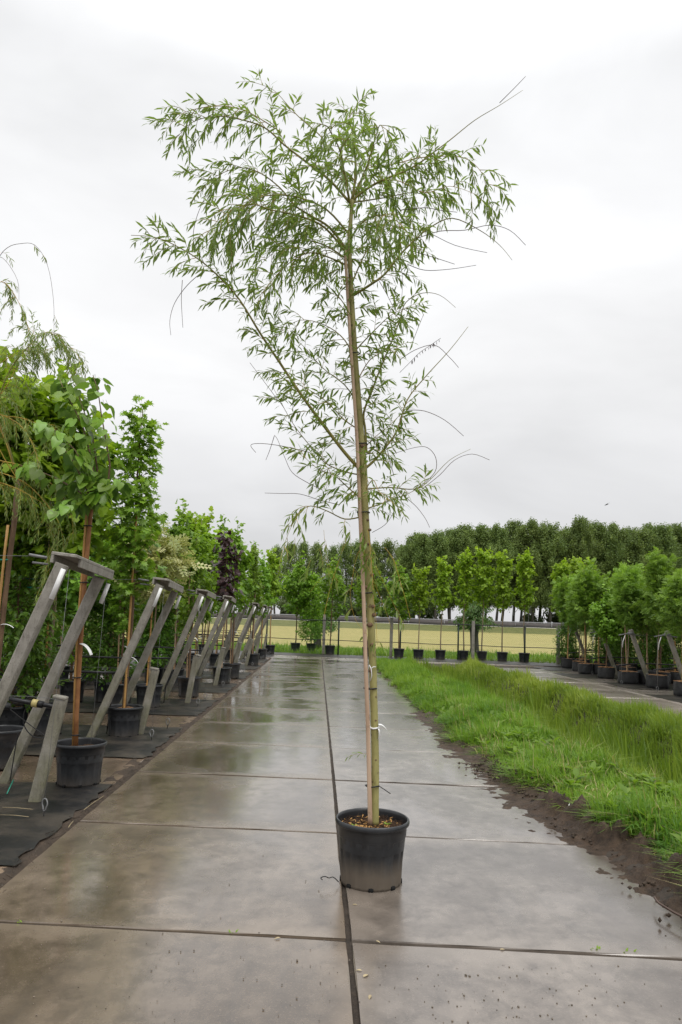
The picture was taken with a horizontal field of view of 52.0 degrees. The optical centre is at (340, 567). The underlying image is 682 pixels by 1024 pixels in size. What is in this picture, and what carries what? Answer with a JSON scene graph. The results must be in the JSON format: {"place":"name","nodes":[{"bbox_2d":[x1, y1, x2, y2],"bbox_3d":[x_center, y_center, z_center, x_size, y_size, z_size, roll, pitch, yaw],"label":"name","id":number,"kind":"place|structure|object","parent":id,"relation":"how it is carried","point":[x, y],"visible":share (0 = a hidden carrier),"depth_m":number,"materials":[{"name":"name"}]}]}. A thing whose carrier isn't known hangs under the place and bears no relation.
{"place":"outdoors","nodes":[
{"label":"outdoors","id":0,"kind":"place"},
{"bbox_2d":[0,652,268,872],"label":"ground","id":1,"kind":"structure","parent":0,"point":[26,770],"depth_m":10.13,"materials":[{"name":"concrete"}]},
{"bbox_2d":[0,243,89,769],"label":"weeping willow","id":2,"kind":"object","parent":1,"relation":"on","point":[8,735],"visible":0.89,"depth_m":7.19,"materials":[{"name":"plant"}]},
{"bbox_2d":[0,551,113,783],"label":"leaning support","id":3,"kind":"object","parent":1,"relation":"on","point":[63,562],"visible":0.99,"depth_m":6.19,"materials":[{"name":"wood"}]},
{"bbox_2d":[0,782,113,865],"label":"ground cloth","id":4,"kind":"object","parent":1,"relation":"on","point":[20,834],"visible":0.88,"depth_m":5.50,"materials":[{"name":"black fabric"}]},
{"bbox_2d":[26,694,68,801],"bbox_3d":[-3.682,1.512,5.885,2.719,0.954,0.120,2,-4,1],"label":"stub post","id":5,"kind":"object","parent":4,"relation":"on","point":[38,788],"visible":0.92,"depth_m":5.83,"materials":[{"name":"wood"}]},
{"bbox_2d":[9,696,52,780],"bbox_3d":[-2.643,1.469,5.975,0.437,0.709,0.067,2,-4,-2],"label":"feeder pipe","id":6,"kind":"object","parent":5,"relation":"attached to","point":[35,703],"visible":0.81,"depth_m":5.98,"materials":[{"name":"black rubber"}]},
{"bbox_2d":[10,372,135,787],"bbox_3d":[-2.659,0.014,6.654,1.447,3.976,0.764,-1,-5,33],"label":"leaved tree","id":7,"kind":"object","parent":4,"relation":"on","point":[79,760],"visible":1,"depth_m":6.59,"materials":[{"name":"green plant"}]},
{"bbox_2d":[24,724,182,757],"bbox_3d":[-4.766,2.093,8.751,5.225,0.032,2.223,2,-4,-2],"label":"ground cloth","id":8,"kind":"object","parent":1,"relation":"on","point":[141,745],"visible":0.41,"depth_m":8.62,"materials":[{"name":"fabric"}]},
{"bbox_2d":[0,488,74,725],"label":"potted tree","id":9,"kind":"object","parent":8,"relation":"on","point":[10,717],"visible":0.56,"depth_m":8.75,"materials":[{"name":"green plant"}]},
{"bbox_2d":[0,340,86,702],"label":"potted tree","id":10,"kind":"object","parent":8,"relation":"on","point":[50,467],"visible":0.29,"depth_m":8.76,"materials":[{"name":"green plant"}]},
{"bbox_2d":[0,359,126,735],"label":"potted tree","id":11,"kind":"object","parent":8,"relation":"on","point":[106,511],"visible":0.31,"depth_m":8.88,"materials":[{"name":"green plant"}]},
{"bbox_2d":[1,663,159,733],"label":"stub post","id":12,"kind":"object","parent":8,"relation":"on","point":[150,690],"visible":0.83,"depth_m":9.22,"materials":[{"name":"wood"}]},
{"bbox_2d":[98,394,180,736],"bbox_3d":[-2.710,-0.069,9.258,1.170,4.530,1.074,3,-5,-19],"label":"potted tree","id":13,"kind":"object","parent":8,"relation":"on","point":[124,718],"visible":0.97,"depth_m":9.17,"materials":[{"name":"green plant"}]},
{"bbox_2d":[8,696,215,715],"bbox_3d":[-7.379,2.259,12.068,10.229,0.034,2.237,2,-4,-2],"label":"ground cloth","id":14,"kind":"object","parent":1,"relation":"on","point":[173,707],"visible":0.29,"depth_m":11.95,"materials":[{"name":"fabric"}]},
{"bbox_2d":[0,574,74,702],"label":"potted tree","id":15,"kind":"object","parent":14,"relation":"on","point":[57,641],"visible":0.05,"depth_m":11.97,"materials":[{"name":"green plant"}]},
{"bbox_2d":[23,533,114,701],"bbox_3d":[-4.766,0.445,12.429,1.563,3.849,1.597,2,-4,-3],"label":"potted tree","id":16,"kind":"object","parent":14,"relation":"on","point":[72,594],"visible":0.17,"depth_m":12.23,"materials":[{"name":"green plant"}]},
{"bbox_2d":[73,556,148,702],"bbox_3d":[-4.121,0.965,12.558,1.484,2.874,1.378,3,-4,-11],"label":"potted tree","id":17,"kind":"object","parent":14,"relation":"on","point":[100,689],"visible":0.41,"depth_m":12.35,"materials":[{"name":"green plant"}]},
{"bbox_2d":[106,519,146,703],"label":"potted tree","id":18,"kind":"object","parent":14,"relation":"on","point":[122,604],"visible":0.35,"depth_m":12.09,"materials":[{"name":"green plant"}]},
{"bbox_2d":[108,521,211,707],"bbox_3d":[-3.071,0.781,12.105,1.696,3.238,1.568,4,-5,-31],"label":"potted tree","id":19,"kind":"object","parent":14,"relation":"on","point":[170,561],"visible":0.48,"depth_m":11.99,"materials":[{"name":"beige plant"}]},
{"bbox_2d":[42,577,183,737],"bbox_3d":[-5.715,1.123,9.299,6.916,2.148,1.151,2,-4,-2],"label":"leaning support","id":20,"kind":"object","parent":1,"relation":"on","point":[167,584],"visible":0.9,"depth_m":8.91,"materials":[{"name":"wood"}]},
{"bbox_2d":[4,661,259,668],"bbox_3d":[-7.704,3.012,22.233,10.215,0.037,2.237,2,-4,-2],"label":"ground cloth","id":21,"kind":"object","parent":1,"relation":"on","point":[242,666],"visible":0.11,"depth_m":21.93,"materials":[{"name":"fabric"}]},
{"bbox_2d":[209,514,251,664],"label":"potted tree","id":22,"kind":"object","parent":21,"relation":"on","point":[213,657],"visible":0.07,"depth_m":22.55,"materials":[{"name":"green plant"}]},
{"bbox_2d":[246,541,264,664],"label":"potted tree","id":23,"kind":"object","parent":21,"relation":"on","point":[254,657],"visible":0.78,"depth_m":23.22,"materials":[{"name":"green plant"}]},
{"bbox_2d":[60,588,215,699],"bbox_3d":[-5.833,1.370,12.627,6.897,2.145,1.029,2,-4,-2],"label":"leaning support","id":24,"kind":"object","parent":1,"relation":"on","point":[202,593],"visible":0.88,"depth_m":12.62,"materials":[{"name":"wood"}]},
{"bbox_2d":[41,678,236,692],"bbox_3d":[-7.485,2.509,15.456,10.216,0.034,2.234,2,-4,-2],"label":"ground cloth","id":25,"kind":"object","parent":1,"relation":"on","point":[210,687],"visible":0.16,"depth_m":15.24,"materials":[{"name":"fabric"}]},
{"bbox_2d":[58,564,124,684],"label":"potted tree","id":26,"kind":"object","parent":25,"relation":"on","point":[89,682],"visible":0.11,"depth_m":15.27,"materials":[{"name":"green plant"}]},
{"bbox_2d":[132,575,185,683],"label":"potted tree","id":27,"kind":"object","parent":25,"relation":"on","point":[164,640],"visible":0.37,"depth_m":15.77,"materials":[{"name":"green plant"}]},
{"bbox_2d":[144,498,217,685],"bbox_3d":[-3.720,0.544,15.855,1.766,4.231,1.724,3,-4,-13],"label":"potted tree","id":28,"kind":"object","parent":25,"relation":"on","point":[175,529],"visible":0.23,"depth_m":15.79,"materials":[{"name":"green plant"}]},
{"bbox_2d":[207,530,246,683],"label":"potted tree","id":29,"kind":"object","parent":25,"relation":"on","point":[222,584],"visible":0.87,"depth_m":16.67,"materials":[{"name":"purple plant"}]},
{"bbox_2d":[38,667,250,678],"bbox_3d":[-7.591,2.761,18.846,10.224,0.035,2.232,2,-4,-2],"label":"ground cloth","id":30,"kind":"object","parent":1,"relation":"on","point":[208,674],"visible":0.06,"depth_m":18.80,"materials":[{"name":"fabric"}]},
{"bbox_2d":[179,513,233,673],"bbox_3d":[-3.881,0.699,19.055,1.801,4.392,2.055,-1,-5,32],"label":"potted tree","id":31,"kind":"object","parent":30,"relation":"on","point":[202,526],"visible":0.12,"depth_m":19.11,"materials":[{"name":"green plant"}]},
{"bbox_2d":[210,517,258,678],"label":"potted tree","id":32,"kind":"object","parent":30,"relation":"on","point":[239,597],"visible":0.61,"depth_m":18.17,"materials":[{"name":"green plant"}]},
{"bbox_2d":[128,595,235,676],"bbox_3d":[-5.947,1.621,16.015,6.890,2.146,1.027,2,-4,-2],"label":"leaning support","id":33,"kind":"object","parent":1,"relation":"on","point":[225,598],"visible":0.84,"depth_m":15.94,"materials":[{"name":"wood"}]},
{"bbox_2d":[172,525,219,696],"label":"potted tree","id":34,"kind":"object","parent":1,"relation":"on","point":[187,603],"visible":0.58,"depth_m":13.77,"materials":[{"name":"green plant"}]},
{"bbox_2d":[244,550,278,658],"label":"potted tree","id":35,"kind":"object","parent":1,"relation":"on","point":[266,576],"visible":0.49,"depth_m":26.94,"materials":[{"name":"green plant"}]},
{"bbox_2d":[3,637,594,659],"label":"fence verge","id":36,"kind":"structure","parent":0,"point":[378,652],"depth_m":37.37,"materials":[{"name":"plant"}]},
{"bbox_2d":[277,550,321,650],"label":"potted tree","id":37,"kind":"object","parent":36,"relation":"on","point":[299,587],"visible":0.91,"depth_m":33.83,"materials":[{"name":"green plant"}]},
{"bbox_2d":[294,571,328,651],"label":"potted tree","id":38,"kind":"object","parent":36,"relation":"on","point":[311,613],"visible":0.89,"depth_m":33.77,"materials":[{"name":"green plant"}]},
{"bbox_2d":[192,616,679,661],"bbox_3d":[4.721,3.318,30.894,27.025,1.720,0.114,1,-4,10],"label":"wire fence","id":39,"kind":"object","parent":36,"relation":"on","point":[436,644],"visible":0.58,"depth_m":31.19,"materials":[{"name":"metal"}]},
{"bbox_2d":[448,601,499,655],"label":"pollard willow","id":40,"kind":"object","parent":36,"relation":"on","point":[473,612],"visible":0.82,"depth_m":35.88,"materials":[{"name":"green plant"}]},
{"bbox_2d":[0,658,681,1023],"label":"concrete path","id":41,"kind":"structure","parent":0,"point":[237,784],"depth_m":3.97,"materials":[{"name":"concrete"}]},
{"bbox_2d":[130,68,525,892],"bbox_3d":[-0.127,-0.813,4.510,2.369,5.489,1.770,5,-5,-37],"label":"potted willow","id":42,"kind":"object","parent":41,"relation":"on","point":[372,838],"visible":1,"depth_m":4.47,"materials":[{"name":"plant"}]},
{"bbox_2d":[377,669,681,936],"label":"mud","id":43,"kind":"structure","parent":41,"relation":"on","point":[606,840],"depth_m":5.35,"materials":[{"name":"brown soil"}]},
{"bbox_2d":[0,0,681,623],"label":"sky","id":44,"kind":"structure","parent":0,"point":[567,379],"materials":[{"name":"white"}]},
{"bbox_2d":[161,651,561,666],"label":"cross path","id":45,"kind":"structure","parent":0,"point":[318,657],"depth_m":28.54,"materials":[{"name":"concrete"}]},
{"bbox_2d":[316,554,349,653],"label":"potted tree","id":46,"kind":"object","parent":45,"relation":"on","point":[326,589],"visible":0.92,"depth_m":32.17,"materials":[{"name":"green plant"}]},
{"bbox_2d":[192,649,561,665],"bbox_3d":[2.962,3.958,30.177,20.818,0.004,2.108,1,-4,10],"label":"ground cloth","id":47,"kind":"object","parent":45,"relation":"on","point":[357,656],"visible":0.48,"depth_m":30.24,"materials":[{"name":"fabric"}]},
{"bbox_2d":[262,548,286,653],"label":"potted tree","id":48,"kind":"object","parent":47,"relation":"on","point":[273,561],"visible":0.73,"depth_m":30.96,"materials":[{"name":"green plant"}]},
{"bbox_2d":[348,549,386,655],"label":"potted tree","id":49,"kind":"object","parent":47,"relation":"on","point":[359,594],"visible":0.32,"depth_m":31.49,"materials":[{"name":"green plant"}]},
{"bbox_2d":[381,558,415,657],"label":"potted tree","id":50,"kind":"object","parent":47,"relation":"on","point":[398,651],"visible":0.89,"depth_m":30.84,"materials":[{"name":"green plant"}]},
{"bbox_2d":[408,563,432,658],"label":"potted tree","id":51,"kind":"object","parent":47,"relation":"on","point":[420,592],"visible":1,"depth_m":30.63,"materials":[{"name":"green plant"}]},
{"bbox_2d":[431,555,457,658],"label":"potted tree","id":52,"kind":"object","parent":47,"relation":"on","point":[442,589],"visible":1,"depth_m":30.91,"materials":[{"name":"green plant"}]},
{"bbox_2d":[551,618,580,664],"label":"potted tree","id":53,"kind":"object","parent":47,"relation":"on","point":[563,632],"visible":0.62,"depth_m":28.83,"materials":[{"name":"plant"}]},
{"bbox_2d":[452,546,475,659],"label":"potted tree","id":54,"kind":"object","parent":45,"relation":"on","point":[463,587],"visible":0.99,"depth_m":31.11,"materials":[{"name":"green plant"}]},
{"bbox_2d":[469,546,495,659],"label":"potted tree","id":55,"kind":"object","parent":45,"relation":"on","point":[484,586],"visible":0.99,"depth_m":31.17,"materials":[{"name":"green plant"}]},
{"bbox_2d":[491,549,516,660],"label":"potted tree","id":56,"kind":"object","parent":45,"relation":"on","point":[502,576],"visible":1,"depth_m":30.89,"materials":[{"name":"green plant"}]},
{"bbox_2d":[505,661,560,664],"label":"ground cloth","id":57,"kind":"object","parent":45,"relation":"on","point":[531,663],"visible":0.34,"depth_m":29.68,"materials":[{"name":"fabric"}]},
{"bbox_2d":[513,547,537,661],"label":"potted tree","id":58,"kind":"object","parent":57,"relation":"on","point":[524,590],"visible":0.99,"depth_m":30.61,"materials":[{"name":"green plant"}]},
{"bbox_2d":[547,557,572,662],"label":"potted tree","id":59,"kind":"object","parent":45,"relation":"on","point":[562,567],"visible":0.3,"depth_m":31.35,"materials":[{"name":"green plant"}]},
{"bbox_2d":[67,620,679,656],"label":"field","id":60,"kind":"structure","parent":0,"point":[516,640],"depth_m":66.86,"materials":[{"name":"plant"}]},
{"bbox_2d":[137,640,681,666],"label":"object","id":61,"kind":"structure","parent":0,"point":[510,657],"depth_m":33.86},
{"bbox_2d":[193,618,640,635],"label":"grass","id":62,"kind":"structure","parent":0,"point":[423,627],"depth_m":145.31,"materials":[{"name":"plant"}]},
{"bbox_2d":[226,661,680,900],"bbox_3d":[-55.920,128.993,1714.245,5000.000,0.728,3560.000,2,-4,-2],"label":"ground","id":63,"kind":"structure","parent":0,"point":[663,894],"depth_m":10.99,"materials":[{"name":"soil"}]},
{"bbox_2d":[0,658,271,887],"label":"edge soil","id":64,"kind":"structure","parent":63,"relation":"on","point":[41,846],"depth_m":6.09,"materials":[{"name":"soil"}]},
{"bbox_2d":[368,655,460,691],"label":"verge grass","id":65,"kind":"structure","parent":63,"relation":"on","point":[401,672],"depth_m":18.60,"materials":[{"name":"plant"}]},
{"bbox_2d":[416,655,681,786],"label":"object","id":66,"kind":"object","parent":63,"relation":"on","point":[562,726],"visible":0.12,"depth_m":10.60,"materials":[{"name":"plant"}]},
{"bbox_2d":[610,632,638,666],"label":"potted tree","id":67,"kind":"object","parent":63,"relation":"on","point":[631,652],"visible":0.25,"depth_m":24.87,"materials":[{"name":"plant"}]},
{"bbox_2d":[396,678,571,747],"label":"verge grass","id":68,"kind":"structure","parent":0,"point":[471,732],"depth_m":10.89,"materials":[{"name":"green plant"}]},
{"bbox_2d":[409,655,617,732],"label":"ditch grass","id":69,"kind":"structure","parent":0,"point":[575,696],"depth_m":16.44,"materials":[{"name":"plant"}]},
{"bbox_2d":[402,678,681,885],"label":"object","id":70,"kind":"object","parent":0,"point":[493,704],"visible":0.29,"depth_m":7.70,"materials":[{"name":"green plant"}]},
{"bbox_2d":[419,685,681,892],"bbox_3d":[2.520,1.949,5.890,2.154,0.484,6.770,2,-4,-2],"label":"verge grass","id":71,"kind":"structure","parent":0,"point":[610,779],"depth_m":6.56,"materials":[{"name":"green plant"}]},
{"bbox_2d":[491,694,681,790],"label":"ditch grass","id":72,"kind":"structure","parent":0,"point":[657,720],"depth_m":10.85,"materials":[{"name":"plant"}]},
{"bbox_2d":[499,668,681,716],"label":"side road","id":73,"kind":"structure","parent":0,"point":[618,693],"depth_m":18.44,"materials":[{"name":"concrete"}]},
{"bbox_2d":[536,667,571,670],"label":"ground cloth","id":74,"kind":"object","parent":73,"relation":"on","point":[558,669],"visible":0.27,"depth_m":26.32,"materials":[{"name":"fabric"}]},
{"bbox_2d":[547,570,581,667],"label":"potted tree","id":75,"kind":"object","parent":74,"relation":"on","point":[562,615],"visible":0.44,"depth_m":27.33,"materials":[{"name":"green plant"}]},
{"bbox_2d":[563,577,592,670],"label":"potted tree","id":76,"kind":"object","parent":74,"relation":"on","point":[570,621],"visible":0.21,"depth_m":25.61,"materials":[{"name":"green plant"}]},
{"bbox_2d":[582,627,616,664],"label":"potted tree","id":77,"kind":"object","parent":74,"relation":"on","point":[602,649],"visible":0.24,"depth_m":25.99,"materials":[{"name":"plant"}]},
{"bbox_2d":[554,673,617,678],"bbox_3d":[11.239,3.688,23.169,7.981,0.035,2.048,2,-4,-2],"label":"ground cloth","id":78,"kind":"object","parent":73,"relation":"on","point":[592,676],"visible":0.31,"depth_m":22.96,"materials":[{"name":"fabric"}]},
{"bbox_2d":[583,571,614,673],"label":"potted tree","id":79,"kind":"object","parent":78,"relation":"on","point":[606,585],"visible":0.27,"depth_m":23.96,"materials":[{"name":"green plant"}]},
{"bbox_2d":[585,584,624,678],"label":"potted tree","id":80,"kind":"object","parent":78,"relation":"on","point":[611,627],"visible":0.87,"depth_m":22.25,"materials":[{"name":"green plant"}]},
{"bbox_2d":[634,616,681,670],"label":"potted tree","id":81,"kind":"object","parent":78,"relation":"on","point":[651,653],"visible":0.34,"depth_m":22.40,"materials":[{"name":"plant"}]},
{"bbox_2d":[563,557,612,673],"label":"potted tree","id":82,"kind":"object","parent":73,"relation":"on","point":[583,586],"visible":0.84,"depth_m":24.04,"materials":[{"name":"green plant"}]},
{"bbox_2d":[603,682,672,689],"bbox_3d":[11.529,3.445,19.785,7.638,0.033,2.061,2,-4,-2],"label":"ground cloth","id":83,"kind":"object","parent":73,"relation":"on","point":[637,686],"visible":0.59,"depth_m":19.43,"materials":[{"name":"fabric"}]},
{"bbox_2d":[604,560,646,683],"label":"potted tree","id":84,"kind":"object","parent":83,"relation":"on","point":[625,584],"visible":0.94,"depth_m":20.41,"materials":[{"name":"green plant"}]},
{"bbox_2d":[622,579,669,683],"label":"potted tree","id":85,"kind":"object","parent":83,"relation":"on","point":[647,631],"visible":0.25,"depth_m":20.48,"materials":[{"name":"green plant"}]},
{"bbox_2d":[629,546,680,688],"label":"potted tree","id":86,"kind":"object","parent":83,"relation":"on","point":[654,574],"visible":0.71,"depth_m":19.17,"materials":[{"name":"green plant"}]},
{"bbox_2d":[645,694,681,702],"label":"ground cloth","id":87,"kind":"object","parent":73,"relation":"on","point":[674,698],"visible":0.98,"depth_m":16.61,"materials":[{"name":"fabric"}]},
{"bbox_2d":[648,568,681,695],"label":"potted tree","id":88,"kind":"object","parent":87,"relation":"on","point":[673,610],"visible":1,"depth_m":17.21,"materials":[{"name":"green plant"}]},
{"label":"far meadow","id":89,"kind":"structure","parent":0,"visible":0},
{"bbox_2d":[318,542,344,602],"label":"poplar tree","id":90,"kind":"object","parent":89,"relation":"on","point":[333,552],"visible":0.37,"depth_m":204.22,"materials":[{"name":"green plant"}]},
{"bbox_2d":[335,541,360,602],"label":"poplar tree","id":91,"kind":"object","parent":89,"relation":"on","point":[346,562],"visible":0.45,"depth_m":210.85,"materials":[{"name":"green plant"}]},
{"bbox_2d":[374,537,398,618],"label":"poplar tree","id":92,"kind":"object","parent":89,"relation":"on","point":[384,555],"visible":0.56,"depth_m":209.63,"materials":[{"name":"green plant"}]},
{"bbox_2d":[198,611,592,627],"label":"road barrier","id":93,"kind":"object","parent":89,"relation":"on","point":[412,620],"visible":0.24,"depth_m":155.06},
{"bbox_2d":[392,543,418,613],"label":"poplar tree","id":94,"kind":"object","parent":89,"relation":"on","point":[403,554],"visible":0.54,"depth_m":163.74,"materials":[{"name":"green plant"}]},
{"bbox_2d":[407,532,440,619],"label":"poplar tree","id":95,"kind":"object","parent":89,"relation":"on","point":[420,542],"visible":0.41,"depth_m":164.32,"materials":[{"name":"green plant"}]},
{"bbox_2d":[418,529,456,618],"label":"poplar tree","id":96,"kind":"object","parent":89,"relation":"on","point":[441,541],"visible":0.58,"depth_m":163.29,"materials":[{"name":"green plant"}]},
{"bbox_2d":[435,528,471,620],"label":"poplar tree","id":97,"kind":"object","parent":89,"relation":"on","point":[451,536],"visible":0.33,"depth_m":167.63,"materials":[{"name":"green plant"}]},
{"bbox_2d":[447,522,479,611],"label":"poplar tree","id":98,"kind":"object","parent":89,"relation":"on","point":[465,534],"visible":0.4,"depth_m":166.29,"materials":[{"name":"green plant"}]},
{"bbox_2d":[468,523,500,605],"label":"poplar tree","id":99,"kind":"object","parent":89,"relation":"on","point":[481,531],"visible":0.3,"depth_m":167.49,"materials":[{"name":"green plant"}]},
{"bbox_2d":[479,522,518,620],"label":"poplar tree","id":100,"kind":"object","parent":89,"relation":"on","point":[499,534],"visible":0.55,"depth_m":165.45,"materials":[{"name":"green plant"}]},
{"bbox_2d":[501,518,532,622],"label":"poplar tree","id":101,"kind":"object","parent":89,"relation":"on","point":[512,529],"visible":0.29,"depth_m":170.98,"materials":[{"name":"green plant"}]},
{"bbox_2d":[510,518,554,621],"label":"poplar tree","id":102,"kind":"object","parent":89,"relation":"on","point":[530,531],"visible":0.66,"depth_m":166.50,"materials":[{"name":"green plant"}]},
{"bbox_2d":[532,521,570,628],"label":"poplar tree","id":103,"kind":"object","parent":89,"relation":"on","point":[554,542],"visible":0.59,"depth_m":165.81,"materials":[{"name":"green plant"}]},
{"bbox_2d":[559,514,605,578],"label":"poplar tree","id":104,"kind":"object","parent":89,"relation":"on","point":[581,547],"visible":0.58,"depth_m":166.11,"materials":[{"name":"green plant"}]},
{"bbox_2d":[593,521,634,586],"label":"poplar tree","id":105,"kind":"object","parent":89,"relation":"on","point":[612,540],"visible":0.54,"depth_m":166.32,"materials":[{"name":"green plant"}]},
{"bbox_2d":[609,525,650,577],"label":"poplar tree","id":106,"kind":"object","parent":89,"relation":"on","point":[631,543],"visible":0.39,"depth_m":166.40,"materials":[{"name":"green plant"}]},
{"bbox_2d":[627,526,668,574],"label":"poplar tree","id":107,"kind":"object","parent":89,"relation":"on","point":[642,540],"visible":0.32,"depth_m":165.30,"materials":[{"name":"green plant"}]},
{"bbox_2d":[643,522,681,575],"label":"poplar tree","id":108,"kind":"object","parent":89,"relation":"on","point":[664,534],"visible":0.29,"depth_m":165.95,"materials":[{"name":"green plant"}]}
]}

